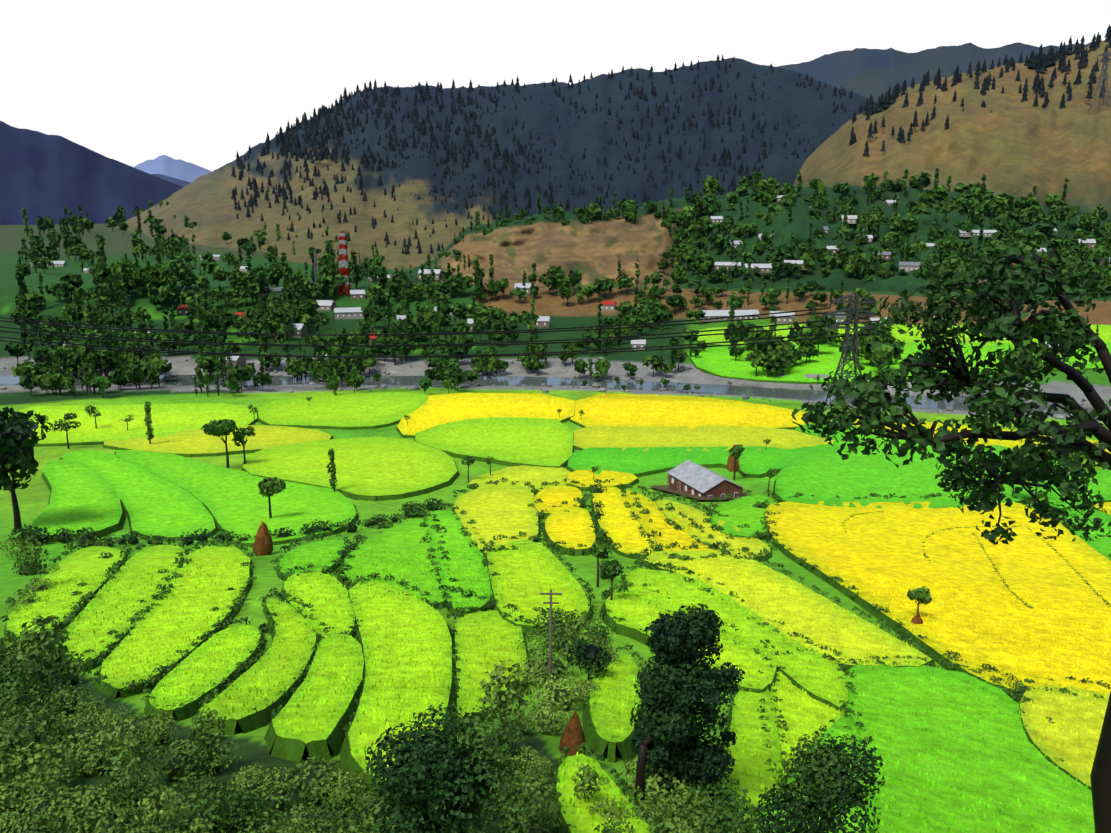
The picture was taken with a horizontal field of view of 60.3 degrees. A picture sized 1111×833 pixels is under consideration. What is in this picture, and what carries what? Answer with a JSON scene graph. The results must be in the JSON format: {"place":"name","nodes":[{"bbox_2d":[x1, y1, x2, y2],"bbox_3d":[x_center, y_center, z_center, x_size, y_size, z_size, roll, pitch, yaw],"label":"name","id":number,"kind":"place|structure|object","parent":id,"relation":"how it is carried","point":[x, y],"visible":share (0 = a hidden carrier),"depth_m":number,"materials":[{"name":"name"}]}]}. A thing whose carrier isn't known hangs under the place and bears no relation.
{"place":"outdoors","nodes":[
{"label":"outdoors","id":0,"kind":"place"},
{"bbox_2d":[0,121,183,224],"bbox_3d":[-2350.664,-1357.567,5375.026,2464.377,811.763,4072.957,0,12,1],"label":"blue mountain","id":1,"kind":"structure","parent":0,"point":[43,175],"depth_m":5041.99,"materials":[{"name":"blue stone"}]},
{"bbox_2d":[151,174,190,186],"bbox_3d":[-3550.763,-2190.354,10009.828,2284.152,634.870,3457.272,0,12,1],"label":"mountain ridge","id":2,"kind":"structure","parent":0,"point":[176,181],"depth_m":9275.18,"materials":[{"name":"blue stone"}]},
{"bbox_2d":[134,155,211,182],"bbox_3d":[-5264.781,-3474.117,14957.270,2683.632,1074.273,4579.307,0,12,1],"label":"mountain ridge","id":3,"kind":"structure","parent":0,"point":[180,169],"depth_m":13501.31,"materials":[{"name":"blue stone"}]},
{"bbox_2d":[116,58,874,270],"bbox_3d":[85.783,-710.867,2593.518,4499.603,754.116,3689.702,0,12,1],"label":"mountain","id":4,"kind":"structure","parent":0,"point":[205,203],"depth_m":2454.55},
{"bbox_2d":[231,24,1110,254],"bbox_3d":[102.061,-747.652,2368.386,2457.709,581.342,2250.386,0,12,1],"label":"conifer trees","id":5,"kind":"object","parent":4,"relation":"on","point":[1039,62],"visible":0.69,"depth_m":2359.16,"materials":[{"name":"green plant"}]},
{"bbox_2d":[405,185,1110,292],"bbox_3d":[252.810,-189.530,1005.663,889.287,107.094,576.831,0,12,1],"label":"hillside","id":6,"kind":"structure","parent":4,"relation":"on","point":[598,247],"depth_m":880.95,"materials":[{"name":"brown soil"}]},
{"bbox_2d":[0,224,1110,832],"bbox_3d":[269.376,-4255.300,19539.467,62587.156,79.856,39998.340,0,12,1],"label":"ground","id":7,"kind":"structure","parent":0,"point":[34,494],"depth_m":415.28,"materials":[{"name":"green plant"}]},
{"bbox_2d":[314,231,350,295],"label":"telecom mast","id":8,"kind":"object","parent":7,"relation":"on","point":[343,243],"visible":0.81,"depth_m":720.60,"materials":[{"name":"metal"}]},
{"bbox_2d":[0,406,884,832],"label":"trees","id":9,"kind":"object","parent":7,"relation":"on","point":[442,782],"visible":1,"depth_m":27.39,"materials":[{"name":"green plant"}]},
{"bbox_2d":[0,483,1032,832],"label":"shrubs","id":10,"kind":"object","parent":7,"relation":"on","point":[36,789],"visible":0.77,"depth_m":35.77,"materials":[{"name":"green plant"}]},
{"bbox_2d":[540,590,561,689],"bbox_3d":[-0.278,14.413,60.001,1.400,7.509,0.220,0,12,1],"label":"utility pole","id":11,"kind":"object","parent":7,"relation":"on","point":[550,637],"visible":0.94,"depth_m":59.65,"materials":[{"name":"wood"}]},
{"bbox_2d":[0,357,1108,419],"bbox_3d":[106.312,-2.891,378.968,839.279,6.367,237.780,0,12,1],"label":"river stones","id":12,"kind":"object","parent":7,"relation":"on","point":[598,385],"visible":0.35,"depth_m":426.73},
{"bbox_2d":[0,477,1110,832],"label":"bund grass","id":13,"kind":"structure","parent":7,"relation":"on","point":[126,551],"depth_m":102.33,"materials":[{"name":"green plant"}]},
{"bbox_2d":[4,324,1110,832],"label":"crop fields","id":14,"kind":"structure","parent":7,"relation":"on","point":[962,750],"depth_m":109.32,"materials":[{"name":"green plant"}]},
{"bbox_2d":[4,168,1110,406],"bbox_3d":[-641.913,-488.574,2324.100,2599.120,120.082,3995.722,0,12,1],"label":"trees","id":15,"kind":"object","parent":7,"relation":"on","point":[56,368],"visible":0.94,"depth_m":704.35,"materials":[{"name":"green plant"}]},
{"bbox_2d":[31,372,1099,613],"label":"trees","id":16,"kind":"object","parent":7,"relation":"on","point":[271,486],"depth_m":219.00,"materials":[{"name":"green plant"}]},
{"bbox_2d":[30,195,1110,369],"bbox_3d":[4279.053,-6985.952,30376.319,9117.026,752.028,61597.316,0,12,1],"label":"village houses","id":17,"kind":"structure","parent":7,"relation":"on","point":[356,312],"depth_m":701.55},
{"bbox_2d":[253,444,922,756],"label":"haystacks","id":18,"kind":"object","parent":7,"relation":"on","point":[573,737],"visible":0.77,"depth_m":94.27,"materials":[{"name":"plant"}]},
{"bbox_2d":[649,485,751,499],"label":"farm yard","id":19,"kind":"structure","parent":7,"relation":"on","point":[665,488],"depth_m":198.97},
{"bbox_2d":[666,459,745,496],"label":"farmhouse","id":20,"kind":"object","parent":19,"relation":"on","point":[689,476],"visible":0.75,"depth_m":199.24,"materials":[{"name":"brick"}]},
{"bbox_2d":[823,292,880,417],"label":"pylon","id":21,"kind":"object","parent":7,"relation":"on","point":[848,328],"visible":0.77,"depth_m":352.98,"materials":[{"name":"metal"}]},
{"bbox_2d":[0,307,879,357],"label":"power lines","id":22,"kind":"object","parent":21,"relation":"attached to","point":[408,334],"visible":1,"depth_m":392.18,"materials":[{"name":"metal"}]},
{"bbox_2d":[791,235,1110,832],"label":"large tree","id":23,"kind":"object","parent":7,"relation":"on","point":[1072,329],"visible":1,"depth_m":14.21,"materials":[{"name":"green plant"}]},
{"bbox_2d":[0,375,1110,416],"bbox_3d":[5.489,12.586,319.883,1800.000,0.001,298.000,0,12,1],"label":"river water","id":24,"kind":"structure","parent":0,"point":[928,403],"depth_m":444.70,"materials":[{"name":"grey liquid"}]},
{"bbox_2d":[0,0,1110,171],"label":"sky","id":25,"kind":"structure","parent":0,"point":[132,83],"materials":[{"name":"white"}]},
{"bbox_2d":[778,42,1090,102],"bbox_3d":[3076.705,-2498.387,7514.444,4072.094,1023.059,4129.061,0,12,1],"label":"mountain","id":26,"kind":"structure","parent":0,"point":[867,73],"depth_m":7127.77,"materials":[{"name":"blue stone"}]},
{"bbox_2d":[793,40,1110,213],"bbox_3d":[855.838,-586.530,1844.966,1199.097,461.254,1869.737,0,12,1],"label":"hill","id":27,"kind":"structure","parent":0,"point":[1013,145],"depth_m":1675.58,"materials":[{"name":"brown soil"}]},
{"bbox_2d":[1088,51,1110,110],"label":"transmission tower","id":28,"kind":"structure","parent":27,"relation":"on","point":[1105,66],"depth_m":1706.66,"materials":[{"name":"metal"}]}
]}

